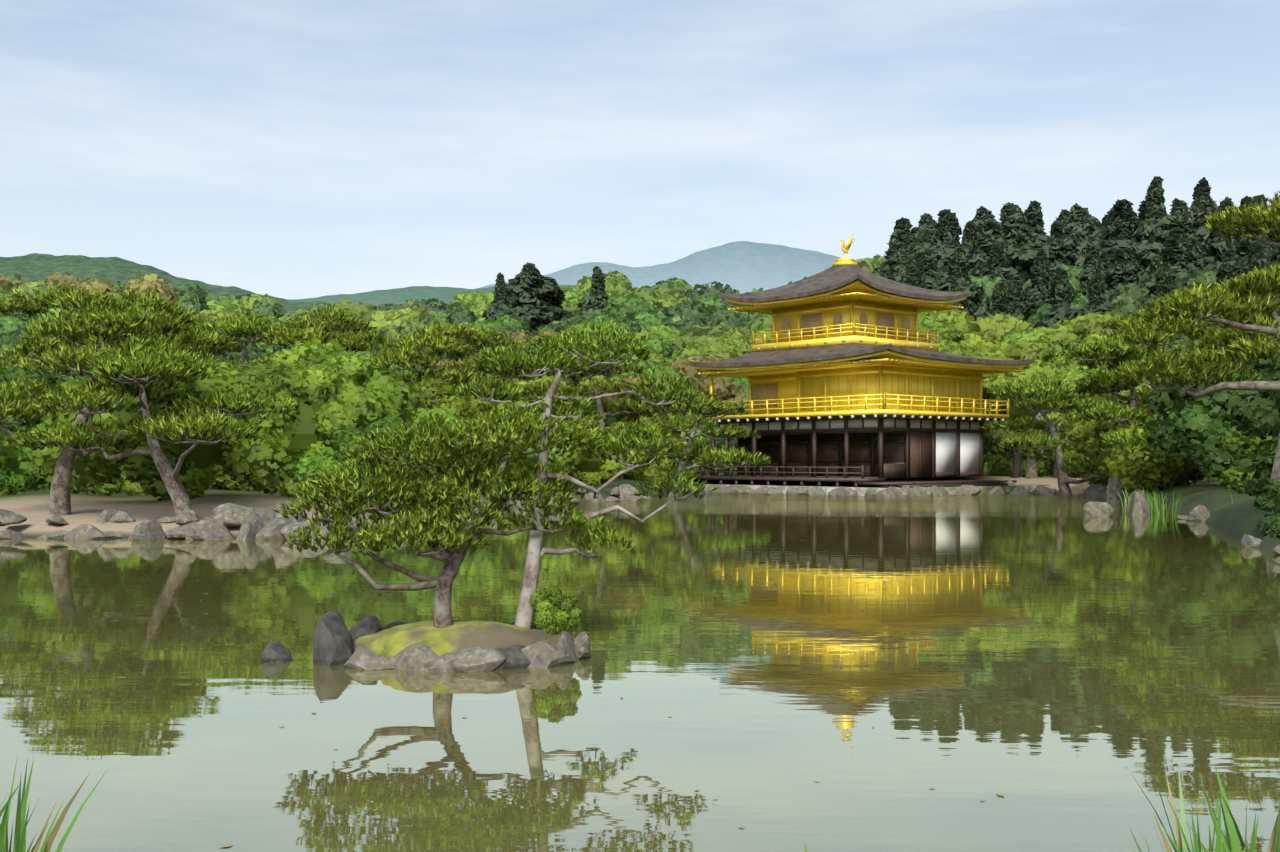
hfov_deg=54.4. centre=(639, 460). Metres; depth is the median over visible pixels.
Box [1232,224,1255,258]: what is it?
cedar tree
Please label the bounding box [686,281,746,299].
round tree
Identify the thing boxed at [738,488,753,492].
rock
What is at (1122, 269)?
cedar tree
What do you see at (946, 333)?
round tree
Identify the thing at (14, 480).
bush
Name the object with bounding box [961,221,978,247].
cedar tree
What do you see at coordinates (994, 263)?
cedar tree
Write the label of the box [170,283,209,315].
tall tree
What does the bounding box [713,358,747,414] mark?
wide tree
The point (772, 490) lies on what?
rock
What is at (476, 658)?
rock
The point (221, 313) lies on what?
wide tree
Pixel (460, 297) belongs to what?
wide tree
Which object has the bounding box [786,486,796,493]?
rock
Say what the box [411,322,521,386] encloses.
pine
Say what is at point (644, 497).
rock
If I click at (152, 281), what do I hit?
tall tree
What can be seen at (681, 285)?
round tree
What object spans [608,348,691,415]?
wide tree
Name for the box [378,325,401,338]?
round tree
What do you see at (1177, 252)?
cedar tree
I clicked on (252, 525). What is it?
rock
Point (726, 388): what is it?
round tree
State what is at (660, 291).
round tree
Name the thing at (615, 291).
round tree
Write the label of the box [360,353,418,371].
round tree
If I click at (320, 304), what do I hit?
round tree
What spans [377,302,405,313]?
tall tree
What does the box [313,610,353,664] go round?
rock
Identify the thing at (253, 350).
round tree
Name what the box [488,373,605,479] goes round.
round tree
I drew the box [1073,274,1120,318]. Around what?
cedar tree
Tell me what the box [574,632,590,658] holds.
rock
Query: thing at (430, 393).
tree
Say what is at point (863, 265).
round tree
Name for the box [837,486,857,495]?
rock
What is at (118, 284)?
round tree
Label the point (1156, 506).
iris
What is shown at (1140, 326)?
pine
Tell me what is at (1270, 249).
cedar tree
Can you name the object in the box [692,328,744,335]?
round tree
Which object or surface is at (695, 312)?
round tree
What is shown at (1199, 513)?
rock
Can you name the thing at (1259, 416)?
bush
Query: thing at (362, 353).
round tree
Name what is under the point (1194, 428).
tree
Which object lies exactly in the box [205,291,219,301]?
wide tree
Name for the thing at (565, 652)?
rock
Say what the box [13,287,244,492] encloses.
pine
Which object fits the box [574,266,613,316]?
cedar tree
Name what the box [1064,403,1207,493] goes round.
bush
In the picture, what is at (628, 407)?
pine
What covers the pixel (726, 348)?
round tree
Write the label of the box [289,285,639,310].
ridge
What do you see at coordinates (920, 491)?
rock
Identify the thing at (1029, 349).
round tree
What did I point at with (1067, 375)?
round tree
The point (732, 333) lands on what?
round tree
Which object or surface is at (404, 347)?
pine
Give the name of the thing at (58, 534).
rock
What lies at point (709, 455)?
pine
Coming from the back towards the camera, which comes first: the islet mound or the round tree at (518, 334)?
the round tree at (518, 334)
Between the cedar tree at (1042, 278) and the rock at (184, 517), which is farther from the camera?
the cedar tree at (1042, 278)
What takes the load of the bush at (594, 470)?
on the ground
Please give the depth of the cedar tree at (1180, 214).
124.36 m
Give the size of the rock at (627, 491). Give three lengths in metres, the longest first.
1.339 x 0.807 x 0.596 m
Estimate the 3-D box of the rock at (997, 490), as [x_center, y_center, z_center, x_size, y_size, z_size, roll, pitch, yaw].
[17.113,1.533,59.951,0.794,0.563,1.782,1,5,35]
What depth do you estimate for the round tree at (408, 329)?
113.37 m
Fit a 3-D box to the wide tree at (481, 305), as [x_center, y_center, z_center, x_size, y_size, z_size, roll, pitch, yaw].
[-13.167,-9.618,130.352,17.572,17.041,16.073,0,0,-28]
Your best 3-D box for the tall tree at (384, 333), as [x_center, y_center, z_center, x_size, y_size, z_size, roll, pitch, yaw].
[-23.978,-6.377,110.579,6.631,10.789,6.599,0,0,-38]
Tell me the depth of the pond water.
8.97 m
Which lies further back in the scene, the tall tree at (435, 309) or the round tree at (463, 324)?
the tall tree at (435, 309)
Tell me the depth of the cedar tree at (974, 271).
119.81 m
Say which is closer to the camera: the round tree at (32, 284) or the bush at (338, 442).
the bush at (338, 442)
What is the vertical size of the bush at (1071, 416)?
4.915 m
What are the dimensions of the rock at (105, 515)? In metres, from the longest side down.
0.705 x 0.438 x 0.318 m
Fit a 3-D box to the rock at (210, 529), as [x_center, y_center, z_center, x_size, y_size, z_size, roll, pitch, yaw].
[-9.099,1.491,26.435,0.996,0.513,0.603,0,-3,-23]
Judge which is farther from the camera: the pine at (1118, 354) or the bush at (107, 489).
the pine at (1118, 354)
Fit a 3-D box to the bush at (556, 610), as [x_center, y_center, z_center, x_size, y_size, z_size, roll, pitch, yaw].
[-0.726,1.298,10.717,0.485,0.444,0.521,0,0,-26]
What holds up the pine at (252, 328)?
on the ground
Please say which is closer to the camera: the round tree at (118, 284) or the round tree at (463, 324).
the round tree at (463, 324)
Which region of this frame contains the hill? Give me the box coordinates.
[0,253,332,312]
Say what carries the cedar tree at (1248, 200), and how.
on the ground
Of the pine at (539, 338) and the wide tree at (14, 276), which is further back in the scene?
the wide tree at (14, 276)
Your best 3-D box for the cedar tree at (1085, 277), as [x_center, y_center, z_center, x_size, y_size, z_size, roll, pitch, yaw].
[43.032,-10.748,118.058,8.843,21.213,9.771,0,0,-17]
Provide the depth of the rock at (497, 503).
43.53 m
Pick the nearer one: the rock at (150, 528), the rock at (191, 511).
the rock at (150, 528)
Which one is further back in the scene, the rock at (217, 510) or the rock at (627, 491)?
the rock at (627, 491)
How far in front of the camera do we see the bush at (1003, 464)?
75.40 m
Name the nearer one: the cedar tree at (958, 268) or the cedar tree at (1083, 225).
the cedar tree at (958, 268)
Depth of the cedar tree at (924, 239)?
128.54 m
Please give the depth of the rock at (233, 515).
27.05 m
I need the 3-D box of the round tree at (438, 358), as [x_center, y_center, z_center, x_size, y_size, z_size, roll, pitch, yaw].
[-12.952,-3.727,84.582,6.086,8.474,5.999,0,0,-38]
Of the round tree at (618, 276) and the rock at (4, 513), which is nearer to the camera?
the rock at (4, 513)
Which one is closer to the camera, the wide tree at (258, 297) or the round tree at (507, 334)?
the round tree at (507, 334)
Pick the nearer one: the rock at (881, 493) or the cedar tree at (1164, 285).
the rock at (881, 493)
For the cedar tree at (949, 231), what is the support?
on the ground
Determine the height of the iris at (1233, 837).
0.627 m
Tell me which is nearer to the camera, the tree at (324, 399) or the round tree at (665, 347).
the tree at (324, 399)
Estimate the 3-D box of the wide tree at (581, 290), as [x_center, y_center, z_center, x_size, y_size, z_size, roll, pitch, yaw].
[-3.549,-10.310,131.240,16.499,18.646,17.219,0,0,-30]
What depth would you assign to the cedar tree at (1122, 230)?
121.06 m
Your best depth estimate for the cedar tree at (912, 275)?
104.00 m
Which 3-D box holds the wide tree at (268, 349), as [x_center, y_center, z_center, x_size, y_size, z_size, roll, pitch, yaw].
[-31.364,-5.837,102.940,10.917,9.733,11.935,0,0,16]
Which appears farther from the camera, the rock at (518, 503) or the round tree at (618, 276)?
the round tree at (618, 276)
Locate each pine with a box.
[0,282,120,369]
[0,299,197,514]
[0,334,294,517]
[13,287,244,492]
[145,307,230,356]
[182,308,289,483]
[234,319,377,369]
[266,302,414,376]
[272,397,604,627]
[367,325,497,395]
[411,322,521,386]
[445,316,718,628]
[447,346,599,429]
[507,328,618,381]
[546,349,663,483]
[619,387,771,497]
[981,371,1104,496]
[991,351,1079,478]
[1044,332,1079,347]
[1052,335,1190,502]
[1073,337,1183,409]
[1074,309,1237,486]
[1103,324,1193,345]
[1104,189,1279,537]
[1132,305,1279,404]
[1191,301,1274,352]
[1211,259,1279,361]
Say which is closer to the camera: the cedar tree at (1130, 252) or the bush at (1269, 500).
the bush at (1269, 500)
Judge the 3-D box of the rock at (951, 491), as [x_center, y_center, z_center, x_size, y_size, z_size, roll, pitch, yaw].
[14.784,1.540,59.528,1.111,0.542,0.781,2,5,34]
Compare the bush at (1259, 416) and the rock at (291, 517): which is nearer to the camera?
the rock at (291, 517)
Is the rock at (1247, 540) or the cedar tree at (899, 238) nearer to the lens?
the rock at (1247, 540)
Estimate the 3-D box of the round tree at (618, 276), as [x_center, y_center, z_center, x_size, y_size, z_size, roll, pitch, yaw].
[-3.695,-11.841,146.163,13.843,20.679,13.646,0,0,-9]
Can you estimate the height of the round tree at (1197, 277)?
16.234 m
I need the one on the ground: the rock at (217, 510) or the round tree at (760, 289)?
the round tree at (760, 289)
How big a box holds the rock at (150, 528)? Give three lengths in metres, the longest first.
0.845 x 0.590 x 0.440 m
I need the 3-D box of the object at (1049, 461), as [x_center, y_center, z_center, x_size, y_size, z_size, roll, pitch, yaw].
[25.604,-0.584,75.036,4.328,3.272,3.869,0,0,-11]
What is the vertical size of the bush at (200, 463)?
4.271 m
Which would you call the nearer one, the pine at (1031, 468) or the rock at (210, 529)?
the rock at (210, 529)
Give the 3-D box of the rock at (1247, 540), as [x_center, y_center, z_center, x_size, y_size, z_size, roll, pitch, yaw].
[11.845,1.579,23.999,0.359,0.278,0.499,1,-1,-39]
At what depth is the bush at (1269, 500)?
21.85 m
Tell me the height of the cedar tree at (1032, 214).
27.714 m
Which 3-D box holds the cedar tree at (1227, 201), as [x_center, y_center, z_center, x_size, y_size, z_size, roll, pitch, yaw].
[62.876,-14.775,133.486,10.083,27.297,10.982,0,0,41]
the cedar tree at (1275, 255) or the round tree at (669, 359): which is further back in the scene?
the cedar tree at (1275, 255)
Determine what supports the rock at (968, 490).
in the pond water
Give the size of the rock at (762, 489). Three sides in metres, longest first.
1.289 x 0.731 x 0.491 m
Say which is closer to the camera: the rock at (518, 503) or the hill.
the rock at (518, 503)
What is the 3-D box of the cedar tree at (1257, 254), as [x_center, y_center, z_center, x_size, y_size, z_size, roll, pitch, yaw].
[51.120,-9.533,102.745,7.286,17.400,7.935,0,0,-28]
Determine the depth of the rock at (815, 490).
60.06 m
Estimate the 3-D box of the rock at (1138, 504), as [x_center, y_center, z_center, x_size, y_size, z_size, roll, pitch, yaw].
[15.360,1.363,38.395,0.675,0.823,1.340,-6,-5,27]
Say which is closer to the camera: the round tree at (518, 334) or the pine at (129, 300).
the pine at (129, 300)
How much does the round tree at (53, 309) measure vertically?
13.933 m
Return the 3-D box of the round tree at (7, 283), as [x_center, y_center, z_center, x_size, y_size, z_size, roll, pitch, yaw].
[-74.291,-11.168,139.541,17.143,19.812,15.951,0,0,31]
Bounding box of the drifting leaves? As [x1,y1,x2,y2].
[114,506,1211,846]
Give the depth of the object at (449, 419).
41.29 m
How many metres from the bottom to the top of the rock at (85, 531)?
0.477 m
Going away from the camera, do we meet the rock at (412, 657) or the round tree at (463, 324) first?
the rock at (412, 657)
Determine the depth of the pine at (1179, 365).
24.89 m
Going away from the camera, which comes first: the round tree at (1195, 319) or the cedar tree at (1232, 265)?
the round tree at (1195, 319)
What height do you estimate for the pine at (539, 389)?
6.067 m
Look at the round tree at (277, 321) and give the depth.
123.67 m
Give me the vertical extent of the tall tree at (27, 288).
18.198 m
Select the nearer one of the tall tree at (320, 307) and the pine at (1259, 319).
the pine at (1259, 319)
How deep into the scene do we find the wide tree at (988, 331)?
84.80 m
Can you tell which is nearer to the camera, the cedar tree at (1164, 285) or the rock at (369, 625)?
the rock at (369, 625)
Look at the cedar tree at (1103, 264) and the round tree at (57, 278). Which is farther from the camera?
the round tree at (57, 278)
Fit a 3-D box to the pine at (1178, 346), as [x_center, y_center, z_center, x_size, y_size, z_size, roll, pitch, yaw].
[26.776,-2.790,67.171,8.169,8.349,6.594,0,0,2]
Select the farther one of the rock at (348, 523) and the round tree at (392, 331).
the round tree at (392, 331)
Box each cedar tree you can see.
[482,272,505,319]
[490,262,573,335]
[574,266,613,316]
[873,217,912,275]
[881,248,909,283]
[886,275,895,280]
[903,229,934,257]
[905,258,921,287]
[908,227,923,242]
[912,209,972,279]
[918,213,937,245]
[918,249,941,289]
[918,262,926,288]
[934,247,990,321]
[947,281,967,321]
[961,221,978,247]
[967,219,1008,276]
[968,225,997,276]
[972,206,995,232]
[976,282,1025,326]
[980,226,1059,291]
[980,242,1009,286]
[996,202,1050,242]
[1005,273,1033,325]
[1022,200,1049,245]
[1024,249,1053,319]
[1030,266,1077,330]
[1044,220,1077,266]
[1049,203,1100,267]
[1056,209,1069,223]
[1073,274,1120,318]
[1075,236,1101,295]
[1085,252,1110,295]
[1096,210,1112,239]
[1097,199,1160,272]
[1104,248,1138,301]
[1124,247,1142,277]
[1135,255,1178,295]
[1137,200,1146,222]
[1138,176,1179,251]
[1139,262,1184,327]
[1159,226,1215,280]
[1163,198,1197,254]
[1189,177,1219,256]
[1204,220,1240,268]
[1214,248,1251,303]
[1218,197,1233,214]
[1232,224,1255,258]
[1239,195,1255,211]
[1243,241,1270,290]
[1244,234,1275,269]
[1251,222,1279,247]
[1253,194,1267,219]
[1270,247,1279,274]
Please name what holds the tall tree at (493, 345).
on the ground
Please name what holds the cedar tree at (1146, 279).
on the ground
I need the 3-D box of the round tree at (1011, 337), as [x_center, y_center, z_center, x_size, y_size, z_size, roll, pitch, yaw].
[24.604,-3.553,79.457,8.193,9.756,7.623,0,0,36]
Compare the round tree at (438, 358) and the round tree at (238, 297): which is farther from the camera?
the round tree at (238, 297)
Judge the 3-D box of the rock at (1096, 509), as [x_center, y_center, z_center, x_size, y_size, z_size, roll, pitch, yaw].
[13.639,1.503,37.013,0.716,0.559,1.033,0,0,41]
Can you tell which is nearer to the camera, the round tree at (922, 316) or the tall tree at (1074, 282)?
the round tree at (922, 316)
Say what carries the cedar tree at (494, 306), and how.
on the ground
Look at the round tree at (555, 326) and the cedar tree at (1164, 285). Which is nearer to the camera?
the cedar tree at (1164, 285)
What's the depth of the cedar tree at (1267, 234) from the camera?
117.39 m
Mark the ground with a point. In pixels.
(1241, 515)
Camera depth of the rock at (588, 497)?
49.55 m
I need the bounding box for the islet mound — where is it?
[352,621,559,658]
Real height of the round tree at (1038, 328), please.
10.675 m
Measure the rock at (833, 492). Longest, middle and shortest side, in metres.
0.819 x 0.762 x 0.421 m
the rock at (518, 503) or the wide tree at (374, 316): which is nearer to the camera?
the rock at (518, 503)
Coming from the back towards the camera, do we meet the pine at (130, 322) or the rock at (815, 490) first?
the rock at (815, 490)
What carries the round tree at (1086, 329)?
on the ground
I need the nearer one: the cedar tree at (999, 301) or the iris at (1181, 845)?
the iris at (1181, 845)
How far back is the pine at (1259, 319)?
38.64 m
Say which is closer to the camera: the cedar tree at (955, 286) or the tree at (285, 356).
the tree at (285, 356)
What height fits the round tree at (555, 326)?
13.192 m
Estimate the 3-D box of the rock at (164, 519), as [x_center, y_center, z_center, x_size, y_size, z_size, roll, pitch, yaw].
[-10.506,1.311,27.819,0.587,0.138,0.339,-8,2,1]
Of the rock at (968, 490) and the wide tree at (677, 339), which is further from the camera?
the wide tree at (677, 339)
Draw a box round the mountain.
[476,241,856,293]
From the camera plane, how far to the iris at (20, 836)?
4.33 m
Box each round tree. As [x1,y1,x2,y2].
[0,276,32,292]
[0,286,21,302]
[0,307,72,333]
[0,319,88,360]
[11,281,43,295]
[25,307,61,314]
[30,272,93,299]
[63,290,153,329]
[75,281,125,292]
[211,334,266,363]
[230,293,251,301]
[236,316,287,329]
[272,340,301,352]
[284,302,333,315]
[352,337,426,366]
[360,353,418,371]
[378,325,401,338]
[392,315,452,338]
[405,298,467,313]
[419,348,468,370]
[424,320,471,337]
[431,311,483,321]
[432,354,475,373]
[435,327,509,346]
[466,315,531,336]
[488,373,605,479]
[505,329,556,348]
[515,335,592,356]
[524,324,638,345]
[530,308,641,335]
[544,359,631,383]
[553,296,583,315]
[586,376,659,478]
[602,293,703,326]
[604,270,637,289]
[604,283,663,310]
[622,336,674,357]
[630,320,691,332]
[636,324,718,343]
[645,277,692,297]
[645,288,687,301]
[664,300,751,332]
[664,353,747,474]
[664,354,703,362]
[672,335,751,473]
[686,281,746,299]
[688,294,723,306]
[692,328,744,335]
[711,327,771,352]
[715,301,756,319]
[723,314,763,332]
[741,314,771,336]
[747,288,762,292]
[825,254,885,271]
[857,260,875,273]
[918,310,971,338]
[918,318,980,355]
[930,341,966,356]
[932,275,1005,309]
[967,338,1077,477]
[1000,330,1064,351]
[1026,345,1085,477]
[1027,326,1051,335]
[1028,293,1088,325]
[1039,309,1129,349]
[1045,360,1163,414]
[1059,260,1149,276]
[1172,268,1268,298]
[1182,302,1222,323]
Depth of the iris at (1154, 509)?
39.80 m
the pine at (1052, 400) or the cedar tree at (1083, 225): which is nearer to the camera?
the pine at (1052, 400)
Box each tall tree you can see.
[15,285,39,298]
[29,285,69,308]
[78,273,178,311]
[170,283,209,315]
[206,294,284,317]
[248,352,272,362]
[312,304,332,319]
[369,330,391,346]
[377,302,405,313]
[413,305,445,322]
[446,310,477,323]
[471,333,506,353]
[662,303,681,313]
[700,312,743,331]
[728,311,762,319]
[1068,275,1085,294]
[1108,281,1148,318]
[1143,333,1201,351]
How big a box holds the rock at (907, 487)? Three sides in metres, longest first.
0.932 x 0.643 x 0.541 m
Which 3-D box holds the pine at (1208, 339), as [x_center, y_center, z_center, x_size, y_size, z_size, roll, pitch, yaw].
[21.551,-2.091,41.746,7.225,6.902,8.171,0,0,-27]
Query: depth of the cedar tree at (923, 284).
107.18 m
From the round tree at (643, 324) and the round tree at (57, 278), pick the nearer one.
the round tree at (643, 324)
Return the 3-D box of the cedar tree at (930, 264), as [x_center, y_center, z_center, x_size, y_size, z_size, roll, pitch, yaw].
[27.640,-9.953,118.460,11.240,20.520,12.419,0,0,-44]
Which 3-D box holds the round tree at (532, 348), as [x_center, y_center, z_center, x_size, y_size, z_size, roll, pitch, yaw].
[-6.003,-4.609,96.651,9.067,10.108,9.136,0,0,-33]
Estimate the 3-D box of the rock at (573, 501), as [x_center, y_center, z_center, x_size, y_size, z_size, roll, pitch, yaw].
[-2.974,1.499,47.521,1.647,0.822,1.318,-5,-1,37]
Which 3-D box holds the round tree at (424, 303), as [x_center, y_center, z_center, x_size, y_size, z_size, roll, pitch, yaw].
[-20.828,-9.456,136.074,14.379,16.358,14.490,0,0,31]
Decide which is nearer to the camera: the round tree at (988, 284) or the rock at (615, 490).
the rock at (615, 490)
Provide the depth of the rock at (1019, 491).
59.76 m
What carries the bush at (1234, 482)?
on the ground
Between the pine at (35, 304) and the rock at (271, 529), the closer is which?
the rock at (271, 529)
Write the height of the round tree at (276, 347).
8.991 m
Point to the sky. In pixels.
(286, 149)
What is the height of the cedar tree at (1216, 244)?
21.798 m
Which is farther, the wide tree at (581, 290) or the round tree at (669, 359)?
the wide tree at (581, 290)
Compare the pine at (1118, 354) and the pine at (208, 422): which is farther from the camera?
the pine at (1118, 354)
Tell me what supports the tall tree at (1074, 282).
on the ground
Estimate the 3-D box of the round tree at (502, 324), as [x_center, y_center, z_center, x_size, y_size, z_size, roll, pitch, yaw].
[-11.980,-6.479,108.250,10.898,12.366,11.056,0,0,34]
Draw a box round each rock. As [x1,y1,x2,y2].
[0,509,14,524]
[0,514,26,523]
[0,530,26,538]
[36,530,67,538]
[45,515,68,523]
[64,523,108,538]
[96,509,117,522]
[103,531,124,537]
[109,511,135,522]
[131,517,165,539]
[158,516,175,522]
[164,521,198,538]
[176,511,199,524]
[181,509,198,518]
[187,518,233,539]
[211,503,240,525]
[213,505,270,524]
[236,507,264,539]
[255,517,294,539]
[260,639,292,662]
[273,504,305,521]
[281,521,331,540]
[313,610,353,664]
[324,510,353,524]
[343,647,393,669]
[349,514,376,530]
[349,615,381,644]
[382,621,407,629]
[390,643,437,670]
[423,645,505,671]
[490,494,506,507]
[496,644,530,669]
[509,494,531,506]
[510,622,541,629]
[522,641,559,667]
[550,493,579,504]
[555,631,578,664]
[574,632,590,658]
[584,486,604,501]
[605,496,620,500]
[610,487,619,494]
[611,484,639,500]
[640,495,651,498]
[704,484,718,491]
[712,485,726,491]
[722,485,741,492]
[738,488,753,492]
[753,486,769,492]
[765,486,782,493]
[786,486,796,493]
[790,487,807,494]
[806,486,825,494]
[828,488,837,494]
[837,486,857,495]
[864,490,875,495]
[876,488,889,496]
[886,487,911,496]
[902,485,911,494]
[913,486,933,495]
[929,485,946,495]
[941,486,959,494]
[955,485,981,494]
[986,486,1004,494]
[1002,479,1015,487]
[1009,487,1030,494]
[1034,486,1059,494]
[1070,487,1084,494]
[1081,484,1105,498]
[1082,501,1113,516]
[1128,491,1149,514]
[1129,490,1146,499]
[1176,515,1187,519]
[1186,505,1209,520]
[1241,534,1262,547]
[1272,544,1279,554]
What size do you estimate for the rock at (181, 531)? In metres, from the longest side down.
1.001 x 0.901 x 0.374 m
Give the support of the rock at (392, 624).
on the islet mound
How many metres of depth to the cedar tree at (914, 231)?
135.86 m
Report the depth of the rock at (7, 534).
26.61 m
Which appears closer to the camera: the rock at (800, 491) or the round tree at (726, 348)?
the rock at (800, 491)
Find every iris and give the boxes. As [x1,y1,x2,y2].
[0,756,107,851]
[1116,488,1151,511]
[1130,741,1279,851]
[1143,490,1167,512]
[1147,491,1184,514]
[1178,764,1246,851]
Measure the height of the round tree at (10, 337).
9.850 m
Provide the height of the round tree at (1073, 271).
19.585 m
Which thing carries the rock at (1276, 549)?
on the ground
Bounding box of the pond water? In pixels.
[0,492,1279,851]
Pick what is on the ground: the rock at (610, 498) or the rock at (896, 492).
the rock at (610, 498)
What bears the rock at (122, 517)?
on the ground
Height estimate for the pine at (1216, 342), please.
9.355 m
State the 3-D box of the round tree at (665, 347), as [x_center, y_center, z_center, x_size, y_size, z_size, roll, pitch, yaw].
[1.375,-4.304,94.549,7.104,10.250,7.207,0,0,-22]
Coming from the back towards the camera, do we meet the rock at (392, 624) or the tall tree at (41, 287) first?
the tall tree at (41, 287)
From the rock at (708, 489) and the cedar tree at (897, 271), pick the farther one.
the cedar tree at (897, 271)
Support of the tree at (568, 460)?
on the ground
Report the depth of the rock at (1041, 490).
59.74 m
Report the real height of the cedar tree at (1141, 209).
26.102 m
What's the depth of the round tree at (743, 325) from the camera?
112.36 m
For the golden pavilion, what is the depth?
64.45 m
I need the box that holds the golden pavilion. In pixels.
[689,234,1049,495]
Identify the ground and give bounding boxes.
[0,469,1279,550]
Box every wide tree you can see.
[0,274,23,283]
[199,297,317,322]
[200,309,262,337]
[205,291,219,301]
[240,337,296,355]
[241,293,293,313]
[332,300,435,330]
[402,298,442,307]
[449,291,481,304]
[459,290,493,320]
[560,275,664,311]
[570,315,691,352]
[579,375,604,389]
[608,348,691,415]
[610,345,665,366]
[651,293,722,307]
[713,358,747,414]
[918,309,1033,346]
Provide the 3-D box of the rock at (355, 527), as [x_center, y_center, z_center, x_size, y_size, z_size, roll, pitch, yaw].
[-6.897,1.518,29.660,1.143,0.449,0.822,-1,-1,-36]
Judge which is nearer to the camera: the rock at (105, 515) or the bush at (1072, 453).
the rock at (105, 515)
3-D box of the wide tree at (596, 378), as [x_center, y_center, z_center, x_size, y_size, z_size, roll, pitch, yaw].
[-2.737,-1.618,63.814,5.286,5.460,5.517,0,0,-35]
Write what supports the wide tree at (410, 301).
on the ground
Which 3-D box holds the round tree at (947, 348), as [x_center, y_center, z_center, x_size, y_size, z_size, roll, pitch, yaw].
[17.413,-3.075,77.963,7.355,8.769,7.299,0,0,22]
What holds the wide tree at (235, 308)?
on the ground
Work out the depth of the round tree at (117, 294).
113.67 m
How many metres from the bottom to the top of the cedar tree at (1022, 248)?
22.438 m
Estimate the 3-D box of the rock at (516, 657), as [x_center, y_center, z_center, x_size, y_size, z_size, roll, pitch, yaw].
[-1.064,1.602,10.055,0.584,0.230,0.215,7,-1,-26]
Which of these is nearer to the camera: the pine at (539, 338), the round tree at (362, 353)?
the pine at (539, 338)
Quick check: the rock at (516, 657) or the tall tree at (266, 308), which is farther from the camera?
the tall tree at (266, 308)
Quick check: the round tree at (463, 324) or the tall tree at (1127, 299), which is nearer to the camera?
the tall tree at (1127, 299)
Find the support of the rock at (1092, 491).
on the ground
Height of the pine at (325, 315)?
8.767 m
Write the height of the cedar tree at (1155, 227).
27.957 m
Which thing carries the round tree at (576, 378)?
on the ground
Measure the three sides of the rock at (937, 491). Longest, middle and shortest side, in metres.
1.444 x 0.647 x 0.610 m
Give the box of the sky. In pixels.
[0,0,1279,298]
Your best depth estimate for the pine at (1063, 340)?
80.55 m
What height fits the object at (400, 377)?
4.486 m
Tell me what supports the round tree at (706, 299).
on the ground
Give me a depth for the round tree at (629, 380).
60.60 m
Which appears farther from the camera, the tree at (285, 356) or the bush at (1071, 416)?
the bush at (1071, 416)
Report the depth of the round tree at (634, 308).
117.00 m
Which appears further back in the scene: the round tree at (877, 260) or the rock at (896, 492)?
the round tree at (877, 260)
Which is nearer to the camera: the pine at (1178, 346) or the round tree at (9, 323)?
the pine at (1178, 346)
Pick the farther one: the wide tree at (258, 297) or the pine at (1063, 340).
the wide tree at (258, 297)
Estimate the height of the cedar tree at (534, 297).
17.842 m
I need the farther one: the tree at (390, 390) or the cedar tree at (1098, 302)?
the cedar tree at (1098, 302)
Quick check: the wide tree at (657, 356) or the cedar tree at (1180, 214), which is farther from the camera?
the cedar tree at (1180, 214)
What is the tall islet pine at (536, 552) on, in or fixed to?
on the islet mound
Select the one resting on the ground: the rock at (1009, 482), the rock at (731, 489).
the rock at (1009, 482)

